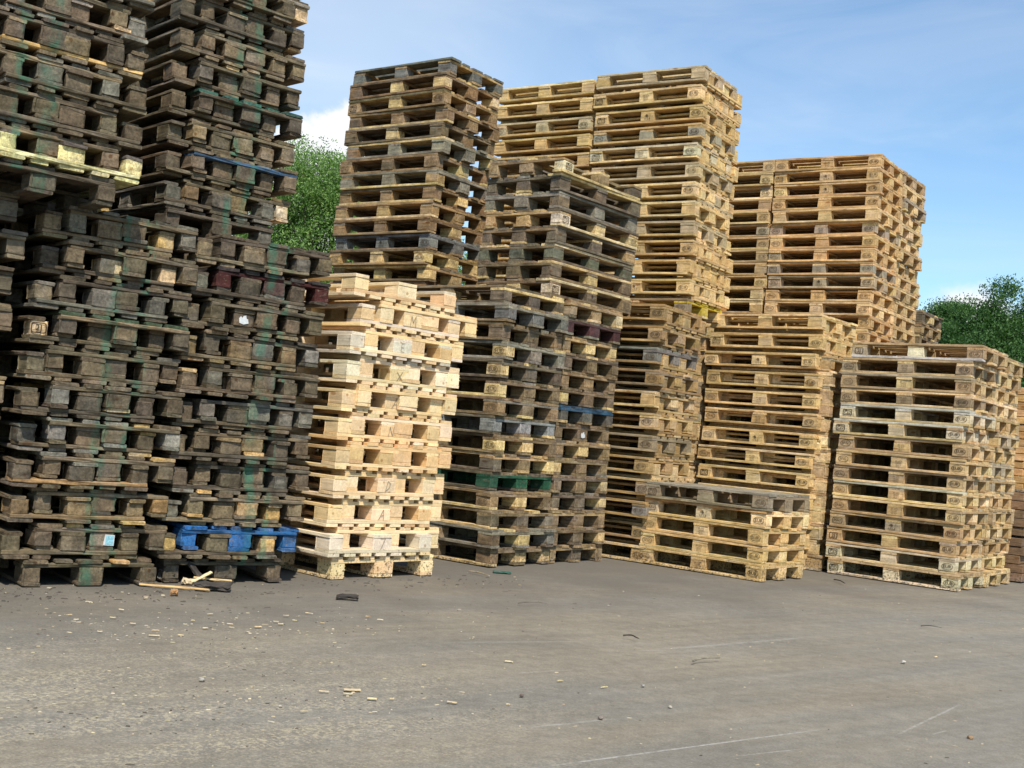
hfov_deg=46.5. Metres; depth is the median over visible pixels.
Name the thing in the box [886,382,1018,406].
pallet
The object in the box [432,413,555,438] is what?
pallet
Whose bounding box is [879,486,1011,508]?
pallet
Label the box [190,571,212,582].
wood splinter
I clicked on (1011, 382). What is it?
pallet
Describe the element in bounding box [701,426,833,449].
pallet
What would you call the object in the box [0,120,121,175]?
pallet
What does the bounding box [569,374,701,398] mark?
pallet
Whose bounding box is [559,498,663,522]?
pallet
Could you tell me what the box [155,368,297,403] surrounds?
pallet
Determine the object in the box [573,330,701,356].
pallet
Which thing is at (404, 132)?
pallet
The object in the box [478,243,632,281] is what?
pallet
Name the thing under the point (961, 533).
pallet
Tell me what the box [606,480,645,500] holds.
pallet
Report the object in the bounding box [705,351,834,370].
pallet
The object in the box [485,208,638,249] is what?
pallet
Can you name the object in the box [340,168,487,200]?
pallet
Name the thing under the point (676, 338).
pallet
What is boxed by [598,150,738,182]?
pallet
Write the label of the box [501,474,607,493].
pallet
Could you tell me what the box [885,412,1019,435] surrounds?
pallet
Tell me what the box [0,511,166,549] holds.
pallet
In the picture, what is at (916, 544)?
pallet
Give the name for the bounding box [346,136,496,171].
pallet
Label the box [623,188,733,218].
pallet
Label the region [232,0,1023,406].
sky
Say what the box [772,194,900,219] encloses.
pallet
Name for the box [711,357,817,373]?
pallet
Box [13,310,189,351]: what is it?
pallet
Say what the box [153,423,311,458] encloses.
pallet
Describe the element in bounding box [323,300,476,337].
pallet
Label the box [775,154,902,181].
pallet
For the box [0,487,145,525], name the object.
pallet
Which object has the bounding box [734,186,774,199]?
pallet
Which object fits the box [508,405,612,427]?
pallet
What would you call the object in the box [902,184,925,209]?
pallet
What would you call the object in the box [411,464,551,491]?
pallet
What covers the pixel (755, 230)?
pallet
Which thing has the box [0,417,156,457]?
pallet
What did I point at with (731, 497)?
pallet
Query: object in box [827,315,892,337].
pallet
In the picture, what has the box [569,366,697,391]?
pallet
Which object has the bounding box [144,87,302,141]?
pallet
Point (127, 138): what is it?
pallet
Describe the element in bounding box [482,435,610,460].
pallet
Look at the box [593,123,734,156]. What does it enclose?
pallet
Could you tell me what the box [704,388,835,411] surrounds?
pallet
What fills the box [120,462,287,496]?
pallet
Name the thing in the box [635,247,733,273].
pallet
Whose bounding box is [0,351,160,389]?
pallet
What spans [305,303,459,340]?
pallet
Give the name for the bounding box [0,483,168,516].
pallet
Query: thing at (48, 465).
pallet
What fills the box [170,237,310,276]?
pallet
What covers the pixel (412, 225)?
pallet
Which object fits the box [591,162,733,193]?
pallet
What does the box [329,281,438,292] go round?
pallet
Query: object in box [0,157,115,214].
pallet
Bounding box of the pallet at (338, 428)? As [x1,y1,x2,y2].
[280,413,439,446]
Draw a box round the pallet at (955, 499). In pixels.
[832,480,991,508]
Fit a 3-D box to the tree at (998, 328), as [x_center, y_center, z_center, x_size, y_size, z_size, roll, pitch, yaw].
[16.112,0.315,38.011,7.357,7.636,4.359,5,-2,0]
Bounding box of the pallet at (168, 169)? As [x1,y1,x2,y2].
[115,150,272,197]
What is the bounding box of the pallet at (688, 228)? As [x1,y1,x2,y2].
[614,220,726,249]
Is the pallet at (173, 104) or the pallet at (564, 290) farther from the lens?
the pallet at (564, 290)
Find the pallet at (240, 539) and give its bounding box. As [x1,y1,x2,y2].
[116,507,298,551]
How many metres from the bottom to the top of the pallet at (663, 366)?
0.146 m
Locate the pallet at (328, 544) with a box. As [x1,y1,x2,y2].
[276,520,431,556]
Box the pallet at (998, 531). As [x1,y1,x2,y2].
[874,518,1011,539]
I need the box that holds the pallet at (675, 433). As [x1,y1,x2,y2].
[568,413,697,439]
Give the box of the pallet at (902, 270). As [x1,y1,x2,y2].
[896,262,917,282]
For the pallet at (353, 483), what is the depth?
8.13 m
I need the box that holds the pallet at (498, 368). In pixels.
[424,356,561,385]
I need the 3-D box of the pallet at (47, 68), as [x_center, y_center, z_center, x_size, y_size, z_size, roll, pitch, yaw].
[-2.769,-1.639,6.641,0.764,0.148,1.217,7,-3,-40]
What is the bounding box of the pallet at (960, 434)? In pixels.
[833,418,988,445]
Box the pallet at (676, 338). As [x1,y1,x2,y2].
[572,324,700,350]
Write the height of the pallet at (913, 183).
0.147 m
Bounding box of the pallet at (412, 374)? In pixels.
[310,354,459,388]
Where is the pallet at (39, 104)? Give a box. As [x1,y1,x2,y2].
[0,83,118,135]
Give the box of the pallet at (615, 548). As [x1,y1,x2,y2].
[558,533,660,562]
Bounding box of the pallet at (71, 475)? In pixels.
[0,453,149,490]
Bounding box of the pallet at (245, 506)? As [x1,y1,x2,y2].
[149,486,304,520]
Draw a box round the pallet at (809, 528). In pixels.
[807,514,825,529]
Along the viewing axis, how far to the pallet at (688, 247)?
11.72 m
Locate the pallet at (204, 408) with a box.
[145,395,313,427]
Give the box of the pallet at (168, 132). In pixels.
[122,119,273,168]
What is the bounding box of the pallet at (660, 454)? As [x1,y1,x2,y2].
[562,434,694,460]
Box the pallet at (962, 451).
[838,434,994,462]
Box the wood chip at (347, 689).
[344,688,360,690]
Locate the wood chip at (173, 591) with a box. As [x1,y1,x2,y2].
[170,589,177,595]
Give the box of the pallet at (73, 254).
[3,240,197,287]
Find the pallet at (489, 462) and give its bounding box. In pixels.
[411,449,554,474]
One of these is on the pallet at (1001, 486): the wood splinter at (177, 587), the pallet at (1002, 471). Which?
the pallet at (1002, 471)
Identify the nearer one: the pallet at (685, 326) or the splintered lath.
the splintered lath
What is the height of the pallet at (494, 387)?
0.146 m
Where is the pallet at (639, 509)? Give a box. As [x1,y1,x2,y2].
[559,496,666,518]
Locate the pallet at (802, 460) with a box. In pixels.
[697,444,815,468]
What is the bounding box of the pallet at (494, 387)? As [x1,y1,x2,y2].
[419,375,559,403]
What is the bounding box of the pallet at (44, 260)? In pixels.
[0,245,176,290]
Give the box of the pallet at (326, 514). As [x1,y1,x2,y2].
[298,497,430,526]
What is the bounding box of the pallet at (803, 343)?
[716,338,848,358]
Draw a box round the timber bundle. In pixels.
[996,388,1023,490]
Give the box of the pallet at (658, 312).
[575,303,701,329]
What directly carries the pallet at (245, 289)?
on the pallet at (212, 309)
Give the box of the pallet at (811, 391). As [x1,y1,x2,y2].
[709,376,835,396]
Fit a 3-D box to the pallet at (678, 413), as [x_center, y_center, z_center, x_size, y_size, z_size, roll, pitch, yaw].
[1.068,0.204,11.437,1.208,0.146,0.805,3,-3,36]
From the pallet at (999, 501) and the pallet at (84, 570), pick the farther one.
the pallet at (999, 501)
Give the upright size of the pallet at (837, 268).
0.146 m
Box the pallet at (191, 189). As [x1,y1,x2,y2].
[110,178,289,224]
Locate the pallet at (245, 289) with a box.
[174,270,304,310]
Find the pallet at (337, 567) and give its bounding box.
[250,542,432,578]
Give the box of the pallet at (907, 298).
[806,286,918,308]
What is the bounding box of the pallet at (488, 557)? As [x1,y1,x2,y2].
[399,532,549,566]
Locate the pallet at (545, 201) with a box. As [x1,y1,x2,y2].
[484,190,636,232]
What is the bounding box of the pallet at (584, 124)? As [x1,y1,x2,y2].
[497,116,594,139]
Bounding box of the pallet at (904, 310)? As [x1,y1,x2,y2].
[894,299,916,320]
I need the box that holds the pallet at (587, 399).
[509,386,613,410]
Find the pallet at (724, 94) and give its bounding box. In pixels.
[603,73,741,109]
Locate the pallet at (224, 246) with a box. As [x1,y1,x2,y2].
[178,234,332,278]
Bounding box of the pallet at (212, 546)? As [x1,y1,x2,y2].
[136,516,276,559]
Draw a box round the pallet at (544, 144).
[494,133,593,156]
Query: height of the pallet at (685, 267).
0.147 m
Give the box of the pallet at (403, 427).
[267,409,451,441]
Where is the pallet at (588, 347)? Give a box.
[512,335,616,360]
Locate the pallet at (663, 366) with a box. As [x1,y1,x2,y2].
[570,351,701,377]
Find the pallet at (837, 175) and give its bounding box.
[774,167,902,194]
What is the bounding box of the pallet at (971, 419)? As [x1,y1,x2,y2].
[839,403,995,430]
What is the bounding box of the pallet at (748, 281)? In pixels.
[677,275,778,289]
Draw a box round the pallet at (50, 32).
[0,5,124,65]
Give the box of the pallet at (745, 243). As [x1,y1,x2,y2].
[680,237,769,249]
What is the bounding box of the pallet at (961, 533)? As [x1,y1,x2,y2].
[829,510,984,541]
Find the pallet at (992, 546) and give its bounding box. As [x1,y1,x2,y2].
[872,534,1008,555]
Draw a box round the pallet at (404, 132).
[344,121,494,155]
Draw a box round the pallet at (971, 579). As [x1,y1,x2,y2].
[827,557,983,591]
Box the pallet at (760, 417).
[704,407,834,431]
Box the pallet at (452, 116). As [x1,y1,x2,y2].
[349,105,499,142]
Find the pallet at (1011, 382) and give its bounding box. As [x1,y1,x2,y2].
[886,368,1020,391]
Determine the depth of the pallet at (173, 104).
7.53 m
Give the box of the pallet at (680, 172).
[608,170,734,200]
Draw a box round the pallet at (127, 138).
[0,90,142,165]
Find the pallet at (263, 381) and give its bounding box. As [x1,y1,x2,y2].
[161,362,319,397]
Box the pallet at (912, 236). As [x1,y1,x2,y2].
[899,223,922,246]
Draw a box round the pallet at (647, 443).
[562,428,690,454]
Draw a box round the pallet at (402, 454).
[304,437,451,468]
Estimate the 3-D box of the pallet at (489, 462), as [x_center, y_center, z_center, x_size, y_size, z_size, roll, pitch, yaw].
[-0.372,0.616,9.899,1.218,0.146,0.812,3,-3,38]
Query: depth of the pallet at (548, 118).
12.63 m
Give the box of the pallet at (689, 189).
[621,181,728,211]
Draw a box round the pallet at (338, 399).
[256,387,442,419]
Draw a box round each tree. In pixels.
[233,133,467,284]
[919,295,975,343]
[938,273,1023,491]
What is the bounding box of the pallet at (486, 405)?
[442,393,558,421]
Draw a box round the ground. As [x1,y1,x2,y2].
[0,490,1023,767]
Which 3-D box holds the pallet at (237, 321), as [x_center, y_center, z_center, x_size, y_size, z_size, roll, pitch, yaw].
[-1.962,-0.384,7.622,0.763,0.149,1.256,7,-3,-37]
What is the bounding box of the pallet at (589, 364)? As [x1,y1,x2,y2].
[491,352,617,377]
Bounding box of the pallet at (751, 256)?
[726,249,768,262]
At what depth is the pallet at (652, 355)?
10.94 m
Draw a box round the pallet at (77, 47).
[0,15,148,93]
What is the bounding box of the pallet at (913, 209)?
[901,197,925,223]
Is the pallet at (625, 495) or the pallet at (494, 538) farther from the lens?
the pallet at (625, 495)
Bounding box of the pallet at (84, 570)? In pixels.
[0,533,156,586]
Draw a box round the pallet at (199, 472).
[159,456,310,490]
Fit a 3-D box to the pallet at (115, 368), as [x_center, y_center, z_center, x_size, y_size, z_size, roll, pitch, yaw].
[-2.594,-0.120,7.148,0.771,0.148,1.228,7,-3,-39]
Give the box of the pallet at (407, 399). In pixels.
[305,381,456,414]
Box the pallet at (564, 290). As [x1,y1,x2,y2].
[477,278,630,313]
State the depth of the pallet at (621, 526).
10.91 m
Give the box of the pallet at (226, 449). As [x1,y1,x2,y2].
[126,427,290,465]
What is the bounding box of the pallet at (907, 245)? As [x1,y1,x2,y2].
[898,236,918,256]
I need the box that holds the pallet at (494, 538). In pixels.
[401,516,556,548]
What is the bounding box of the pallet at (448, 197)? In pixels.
[339,185,486,217]
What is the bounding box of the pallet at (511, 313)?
[455,303,568,332]
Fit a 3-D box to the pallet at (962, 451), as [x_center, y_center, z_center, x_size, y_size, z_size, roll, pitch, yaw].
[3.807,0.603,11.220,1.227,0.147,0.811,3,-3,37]
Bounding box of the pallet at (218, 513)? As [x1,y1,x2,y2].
[137,486,282,527]
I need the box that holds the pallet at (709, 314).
[630,298,721,323]
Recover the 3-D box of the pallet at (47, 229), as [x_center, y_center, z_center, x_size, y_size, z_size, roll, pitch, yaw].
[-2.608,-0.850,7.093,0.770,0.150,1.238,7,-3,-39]
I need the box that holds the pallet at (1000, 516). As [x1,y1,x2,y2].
[877,503,1014,524]
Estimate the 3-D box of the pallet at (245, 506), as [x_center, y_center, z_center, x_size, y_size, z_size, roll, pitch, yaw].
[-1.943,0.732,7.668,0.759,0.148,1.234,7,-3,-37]
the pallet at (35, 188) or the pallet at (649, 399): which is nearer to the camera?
the pallet at (35, 188)
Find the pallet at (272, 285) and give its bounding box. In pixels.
[175,266,329,307]
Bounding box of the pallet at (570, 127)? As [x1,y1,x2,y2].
[502,125,598,140]
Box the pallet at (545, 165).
[488,156,641,200]
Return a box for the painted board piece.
[493,570,511,573]
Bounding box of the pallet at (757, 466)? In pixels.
[705,451,832,473]
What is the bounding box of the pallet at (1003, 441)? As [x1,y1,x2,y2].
[878,426,1019,450]
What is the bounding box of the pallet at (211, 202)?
[110,181,274,225]
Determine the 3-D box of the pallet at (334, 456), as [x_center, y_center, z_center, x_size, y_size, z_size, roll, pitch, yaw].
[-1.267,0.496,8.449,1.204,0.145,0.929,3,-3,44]
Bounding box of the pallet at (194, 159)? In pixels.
[142,147,296,198]
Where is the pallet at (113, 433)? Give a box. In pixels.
[0,411,180,450]
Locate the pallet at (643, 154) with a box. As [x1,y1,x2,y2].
[589,142,731,173]
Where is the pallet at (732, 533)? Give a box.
[642,514,806,545]
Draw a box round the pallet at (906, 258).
[896,247,921,271]
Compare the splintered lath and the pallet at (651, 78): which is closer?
the splintered lath
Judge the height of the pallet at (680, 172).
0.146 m
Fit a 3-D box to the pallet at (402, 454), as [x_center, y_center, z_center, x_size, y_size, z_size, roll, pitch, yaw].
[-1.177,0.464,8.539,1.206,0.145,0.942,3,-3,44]
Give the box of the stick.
[692,657,719,661]
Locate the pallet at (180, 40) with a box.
[134,27,288,83]
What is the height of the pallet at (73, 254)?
0.149 m
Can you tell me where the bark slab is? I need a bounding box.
[194,579,232,590]
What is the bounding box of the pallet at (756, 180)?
[732,172,774,187]
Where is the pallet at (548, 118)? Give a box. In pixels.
[501,106,600,123]
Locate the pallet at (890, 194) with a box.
[774,180,902,208]
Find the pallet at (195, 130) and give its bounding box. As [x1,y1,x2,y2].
[141,117,295,168]
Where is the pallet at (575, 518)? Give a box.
[502,508,604,527]
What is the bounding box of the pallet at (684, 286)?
[606,279,724,304]
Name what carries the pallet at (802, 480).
on the pallet at (706, 480)
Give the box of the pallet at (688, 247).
[610,240,725,266]
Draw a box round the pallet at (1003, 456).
[882,441,1014,464]
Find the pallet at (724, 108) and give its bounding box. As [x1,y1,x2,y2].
[601,93,740,127]
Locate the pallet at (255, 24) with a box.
[155,0,303,55]
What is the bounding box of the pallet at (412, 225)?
[333,216,481,246]
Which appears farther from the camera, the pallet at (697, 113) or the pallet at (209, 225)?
the pallet at (697, 113)
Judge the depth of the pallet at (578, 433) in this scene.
10.20 m
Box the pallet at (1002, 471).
[880,455,1014,479]
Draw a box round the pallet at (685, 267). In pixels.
[605,259,724,285]
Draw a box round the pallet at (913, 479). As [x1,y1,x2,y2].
[833,464,988,492]
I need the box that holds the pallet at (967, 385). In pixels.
[841,372,997,399]
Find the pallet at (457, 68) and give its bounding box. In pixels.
[353,57,503,97]
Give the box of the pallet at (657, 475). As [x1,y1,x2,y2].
[561,459,694,481]
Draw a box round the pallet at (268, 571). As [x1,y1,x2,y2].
[128,550,282,582]
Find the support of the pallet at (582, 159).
on the pallet at (575, 162)
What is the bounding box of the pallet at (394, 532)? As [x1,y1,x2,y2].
[278,518,438,548]
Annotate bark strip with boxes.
[187,563,204,579]
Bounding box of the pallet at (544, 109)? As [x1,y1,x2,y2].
[497,97,595,122]
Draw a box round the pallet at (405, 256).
[330,248,477,276]
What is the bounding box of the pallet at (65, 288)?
[13,275,190,319]
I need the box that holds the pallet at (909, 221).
[900,210,921,232]
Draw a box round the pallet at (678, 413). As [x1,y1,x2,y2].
[593,395,698,418]
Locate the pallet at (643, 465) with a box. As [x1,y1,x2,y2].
[561,449,688,475]
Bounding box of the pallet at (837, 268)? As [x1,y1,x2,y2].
[767,261,895,285]
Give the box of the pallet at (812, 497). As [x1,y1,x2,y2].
[698,483,829,509]
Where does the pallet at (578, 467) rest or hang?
on the pallet at (573, 484)
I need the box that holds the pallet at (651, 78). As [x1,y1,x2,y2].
[596,65,736,100]
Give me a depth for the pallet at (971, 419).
11.02 m
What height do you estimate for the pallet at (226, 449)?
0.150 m
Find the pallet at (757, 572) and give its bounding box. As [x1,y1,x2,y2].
[640,545,803,581]
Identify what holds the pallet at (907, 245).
on the pallet at (906, 258)
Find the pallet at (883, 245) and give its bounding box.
[769,234,898,258]
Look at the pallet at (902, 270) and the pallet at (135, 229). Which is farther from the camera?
the pallet at (902, 270)
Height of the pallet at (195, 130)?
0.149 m
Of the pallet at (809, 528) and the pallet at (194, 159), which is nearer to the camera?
the pallet at (194, 159)
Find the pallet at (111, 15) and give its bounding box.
[24,0,132,32]
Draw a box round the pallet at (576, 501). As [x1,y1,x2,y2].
[476,491,605,509]
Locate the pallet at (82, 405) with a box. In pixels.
[0,385,154,423]
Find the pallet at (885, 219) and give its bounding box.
[772,207,901,233]
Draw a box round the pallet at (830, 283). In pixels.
[768,275,897,298]
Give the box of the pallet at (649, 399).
[568,388,696,412]
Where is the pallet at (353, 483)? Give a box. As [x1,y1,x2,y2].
[286,462,444,493]
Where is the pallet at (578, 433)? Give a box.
[505,422,608,443]
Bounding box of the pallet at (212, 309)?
[167,297,324,336]
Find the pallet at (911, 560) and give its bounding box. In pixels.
[825,541,981,573]
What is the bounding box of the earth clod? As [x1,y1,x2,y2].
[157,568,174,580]
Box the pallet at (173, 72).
[119,60,279,109]
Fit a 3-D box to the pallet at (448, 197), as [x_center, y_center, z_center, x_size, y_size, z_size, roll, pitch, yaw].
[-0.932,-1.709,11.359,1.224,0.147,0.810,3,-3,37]
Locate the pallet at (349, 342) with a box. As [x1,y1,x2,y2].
[294,331,451,366]
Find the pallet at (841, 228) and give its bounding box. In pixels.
[769,221,898,245]
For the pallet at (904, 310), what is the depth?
13.69 m
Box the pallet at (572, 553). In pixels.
[474,538,601,562]
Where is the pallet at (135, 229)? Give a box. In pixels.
[27,205,198,255]
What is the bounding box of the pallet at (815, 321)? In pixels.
[710,314,857,338]
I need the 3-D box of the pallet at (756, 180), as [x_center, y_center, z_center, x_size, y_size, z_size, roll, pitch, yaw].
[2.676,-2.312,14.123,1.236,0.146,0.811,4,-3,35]
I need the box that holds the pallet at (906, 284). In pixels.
[895,274,920,296]
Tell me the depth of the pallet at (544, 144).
12.52 m
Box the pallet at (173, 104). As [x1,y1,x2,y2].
[129,89,275,139]
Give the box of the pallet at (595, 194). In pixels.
[487,173,641,217]
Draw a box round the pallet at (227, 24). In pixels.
[140,0,286,51]
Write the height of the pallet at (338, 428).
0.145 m
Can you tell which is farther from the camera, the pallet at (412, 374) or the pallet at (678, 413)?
the pallet at (678, 413)
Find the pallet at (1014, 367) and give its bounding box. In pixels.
[896,354,1023,377]
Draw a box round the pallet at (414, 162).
[340,153,489,185]
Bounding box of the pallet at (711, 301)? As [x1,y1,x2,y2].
[602,285,729,310]
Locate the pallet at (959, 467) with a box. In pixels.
[836,449,991,477]
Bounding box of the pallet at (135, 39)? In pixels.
[0,0,147,59]
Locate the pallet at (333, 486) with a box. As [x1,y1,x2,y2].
[287,470,435,499]
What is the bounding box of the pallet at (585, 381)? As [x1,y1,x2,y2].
[486,369,617,393]
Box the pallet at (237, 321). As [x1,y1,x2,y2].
[168,303,299,340]
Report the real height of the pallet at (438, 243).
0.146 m
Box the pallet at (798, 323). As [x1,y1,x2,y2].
[714,319,857,342]
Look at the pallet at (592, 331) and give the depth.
10.23 m
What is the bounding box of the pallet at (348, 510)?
[286,491,441,520]
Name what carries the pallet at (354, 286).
on the pallet at (384, 311)
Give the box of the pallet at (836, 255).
[768,248,896,272]
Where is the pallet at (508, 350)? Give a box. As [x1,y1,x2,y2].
[424,339,565,368]
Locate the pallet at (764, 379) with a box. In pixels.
[706,370,837,391]
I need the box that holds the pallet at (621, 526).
[559,517,660,544]
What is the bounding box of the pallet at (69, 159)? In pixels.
[0,128,142,202]
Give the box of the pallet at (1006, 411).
[886,397,1017,419]
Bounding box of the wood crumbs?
[0,573,1023,765]
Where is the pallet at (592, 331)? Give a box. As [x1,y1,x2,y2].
[517,317,620,344]
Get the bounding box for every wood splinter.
[139,583,209,590]
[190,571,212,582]
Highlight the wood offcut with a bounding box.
[181,577,191,584]
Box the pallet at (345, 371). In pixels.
[293,359,447,393]
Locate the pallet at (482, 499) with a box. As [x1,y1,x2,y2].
[405,480,550,509]
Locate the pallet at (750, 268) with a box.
[724,263,767,275]
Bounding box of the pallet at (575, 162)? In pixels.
[508,161,597,174]
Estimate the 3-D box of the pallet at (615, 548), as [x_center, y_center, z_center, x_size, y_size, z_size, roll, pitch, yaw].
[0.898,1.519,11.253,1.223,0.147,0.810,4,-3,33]
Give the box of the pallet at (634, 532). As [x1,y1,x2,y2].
[559,516,662,539]
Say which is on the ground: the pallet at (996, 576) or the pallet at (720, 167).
the pallet at (996, 576)
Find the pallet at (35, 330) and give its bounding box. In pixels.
[0,315,164,356]
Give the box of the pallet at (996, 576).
[873,566,1009,586]
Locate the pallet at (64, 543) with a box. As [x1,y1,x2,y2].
[0,523,138,559]
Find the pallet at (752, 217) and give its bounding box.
[730,210,772,224]
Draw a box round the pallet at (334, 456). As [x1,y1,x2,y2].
[263,441,438,473]
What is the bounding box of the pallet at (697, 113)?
[594,104,735,138]
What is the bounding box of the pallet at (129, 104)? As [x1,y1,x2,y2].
[0,53,147,130]
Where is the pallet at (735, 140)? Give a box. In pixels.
[599,113,739,145]
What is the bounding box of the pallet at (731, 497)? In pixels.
[645,481,809,511]
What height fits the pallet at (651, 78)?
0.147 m
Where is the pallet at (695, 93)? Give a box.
[593,84,733,118]
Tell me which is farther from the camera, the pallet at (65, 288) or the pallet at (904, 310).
the pallet at (904, 310)
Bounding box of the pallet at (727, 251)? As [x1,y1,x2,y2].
[638,228,730,255]
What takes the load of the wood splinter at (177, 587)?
on the ground
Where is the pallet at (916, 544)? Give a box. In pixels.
[826,526,982,557]
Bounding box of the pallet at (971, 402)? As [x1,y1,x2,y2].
[840,388,996,415]
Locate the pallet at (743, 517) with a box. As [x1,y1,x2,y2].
[645,497,808,528]
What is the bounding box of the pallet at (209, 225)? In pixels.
[119,205,272,243]
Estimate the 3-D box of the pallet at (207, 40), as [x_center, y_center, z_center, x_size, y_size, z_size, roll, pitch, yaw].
[-2.046,-2.127,8.104,0.770,0.149,1.212,7,-3,-42]
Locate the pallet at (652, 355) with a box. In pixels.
[570,346,698,371]
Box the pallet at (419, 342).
[315,326,463,362]
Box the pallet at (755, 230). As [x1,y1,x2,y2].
[729,224,770,237]
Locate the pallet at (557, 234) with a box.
[481,225,635,265]
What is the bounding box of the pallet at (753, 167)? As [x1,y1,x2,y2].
[731,160,775,173]
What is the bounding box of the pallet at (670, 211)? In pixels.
[637,209,728,237]
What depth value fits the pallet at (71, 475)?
6.54 m
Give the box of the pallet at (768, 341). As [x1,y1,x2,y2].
[710,332,851,356]
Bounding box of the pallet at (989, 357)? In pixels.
[851,342,1007,369]
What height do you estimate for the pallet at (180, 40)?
0.150 m
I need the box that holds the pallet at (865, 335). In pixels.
[856,329,889,342]
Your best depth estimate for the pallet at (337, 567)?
8.06 m
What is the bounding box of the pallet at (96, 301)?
[0,280,169,323]
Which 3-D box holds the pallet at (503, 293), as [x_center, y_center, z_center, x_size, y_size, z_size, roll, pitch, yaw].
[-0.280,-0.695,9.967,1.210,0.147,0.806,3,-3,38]
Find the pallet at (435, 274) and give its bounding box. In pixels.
[333,265,477,284]
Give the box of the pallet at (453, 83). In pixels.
[349,72,499,111]
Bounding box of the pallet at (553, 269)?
[476,260,631,297]
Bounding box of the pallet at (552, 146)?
[501,143,597,157]
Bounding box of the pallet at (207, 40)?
[154,29,306,85]
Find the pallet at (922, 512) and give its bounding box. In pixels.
[832,495,988,524]
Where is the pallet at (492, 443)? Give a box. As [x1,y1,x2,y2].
[412,427,556,456]
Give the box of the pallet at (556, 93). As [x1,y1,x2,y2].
[509,89,602,104]
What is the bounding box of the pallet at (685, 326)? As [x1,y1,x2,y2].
[601,310,705,336]
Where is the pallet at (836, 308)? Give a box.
[764,301,893,324]
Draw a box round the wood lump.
[336,593,358,599]
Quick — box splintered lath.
[194,576,231,581]
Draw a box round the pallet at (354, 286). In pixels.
[300,273,456,313]
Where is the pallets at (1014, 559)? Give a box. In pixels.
[1004,491,1023,581]
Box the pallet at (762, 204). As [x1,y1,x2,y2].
[729,198,772,211]
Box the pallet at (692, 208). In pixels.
[620,200,729,230]
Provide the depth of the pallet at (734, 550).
10.37 m
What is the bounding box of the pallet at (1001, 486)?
[877,468,1015,494]
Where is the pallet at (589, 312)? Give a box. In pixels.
[515,300,622,328]
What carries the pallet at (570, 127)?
on the pallet at (544, 144)
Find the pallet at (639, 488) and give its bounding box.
[561,475,688,495]
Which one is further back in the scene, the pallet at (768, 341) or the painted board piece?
the pallet at (768, 341)
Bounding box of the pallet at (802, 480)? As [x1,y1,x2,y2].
[696,463,831,488]
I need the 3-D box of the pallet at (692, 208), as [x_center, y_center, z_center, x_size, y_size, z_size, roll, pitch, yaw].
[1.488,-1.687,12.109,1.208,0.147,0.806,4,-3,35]
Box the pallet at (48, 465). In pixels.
[0,446,175,483]
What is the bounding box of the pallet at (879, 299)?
[765,290,894,311]
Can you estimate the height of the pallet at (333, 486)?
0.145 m
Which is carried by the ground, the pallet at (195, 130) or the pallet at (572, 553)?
the pallet at (572, 553)
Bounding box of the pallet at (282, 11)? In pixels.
[152,0,295,25]
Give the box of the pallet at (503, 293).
[416,284,564,314]
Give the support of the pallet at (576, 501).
on the pallet at (575, 518)
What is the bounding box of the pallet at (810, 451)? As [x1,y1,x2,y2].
[709,432,834,455]
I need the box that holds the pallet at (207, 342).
[161,330,317,366]
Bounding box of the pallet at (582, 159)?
[497,152,592,174]
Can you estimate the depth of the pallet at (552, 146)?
12.66 m
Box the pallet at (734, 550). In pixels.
[639,529,804,563]
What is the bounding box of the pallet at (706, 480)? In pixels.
[701,471,811,492]
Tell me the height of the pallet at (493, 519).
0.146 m
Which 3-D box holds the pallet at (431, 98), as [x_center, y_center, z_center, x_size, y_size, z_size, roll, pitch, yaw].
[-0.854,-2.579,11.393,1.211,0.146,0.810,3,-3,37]
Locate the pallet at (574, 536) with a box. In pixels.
[504,525,604,545]
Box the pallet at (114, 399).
[4,378,185,417]
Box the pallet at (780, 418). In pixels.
[708,413,832,433]
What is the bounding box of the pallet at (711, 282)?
[632,266,729,292]
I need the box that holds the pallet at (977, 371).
[842,357,996,384]
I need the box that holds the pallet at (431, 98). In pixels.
[348,88,497,125]
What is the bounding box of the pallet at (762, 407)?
[707,396,813,413]
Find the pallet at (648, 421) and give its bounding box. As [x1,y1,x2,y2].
[567,411,692,433]
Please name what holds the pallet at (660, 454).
on the pallet at (643, 465)
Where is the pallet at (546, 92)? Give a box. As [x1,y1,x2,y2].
[499,79,597,104]
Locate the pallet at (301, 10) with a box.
[222,0,308,27]
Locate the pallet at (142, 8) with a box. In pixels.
[97,0,154,18]
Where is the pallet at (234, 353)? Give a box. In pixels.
[159,335,295,371]
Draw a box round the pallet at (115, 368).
[0,345,180,383]
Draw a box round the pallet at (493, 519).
[439,504,552,528]
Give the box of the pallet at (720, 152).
[598,131,737,164]
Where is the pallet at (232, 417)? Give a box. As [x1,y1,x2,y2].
[122,398,292,433]
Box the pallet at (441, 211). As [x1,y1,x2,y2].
[335,200,485,231]
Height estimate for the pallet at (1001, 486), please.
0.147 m
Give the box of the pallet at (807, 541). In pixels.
[804,534,823,549]
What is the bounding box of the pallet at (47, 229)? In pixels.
[0,210,175,256]
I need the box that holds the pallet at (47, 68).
[0,44,122,103]
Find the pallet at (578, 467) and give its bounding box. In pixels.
[479,457,607,476]
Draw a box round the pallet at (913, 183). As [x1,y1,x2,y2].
[902,170,925,197]
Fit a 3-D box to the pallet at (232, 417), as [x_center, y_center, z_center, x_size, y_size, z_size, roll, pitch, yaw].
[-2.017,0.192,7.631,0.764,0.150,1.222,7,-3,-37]
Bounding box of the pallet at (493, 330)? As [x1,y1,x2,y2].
[459,321,562,350]
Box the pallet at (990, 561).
[871,550,1004,570]
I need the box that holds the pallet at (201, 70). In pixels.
[150,57,300,112]
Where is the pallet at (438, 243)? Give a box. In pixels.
[335,233,479,261]

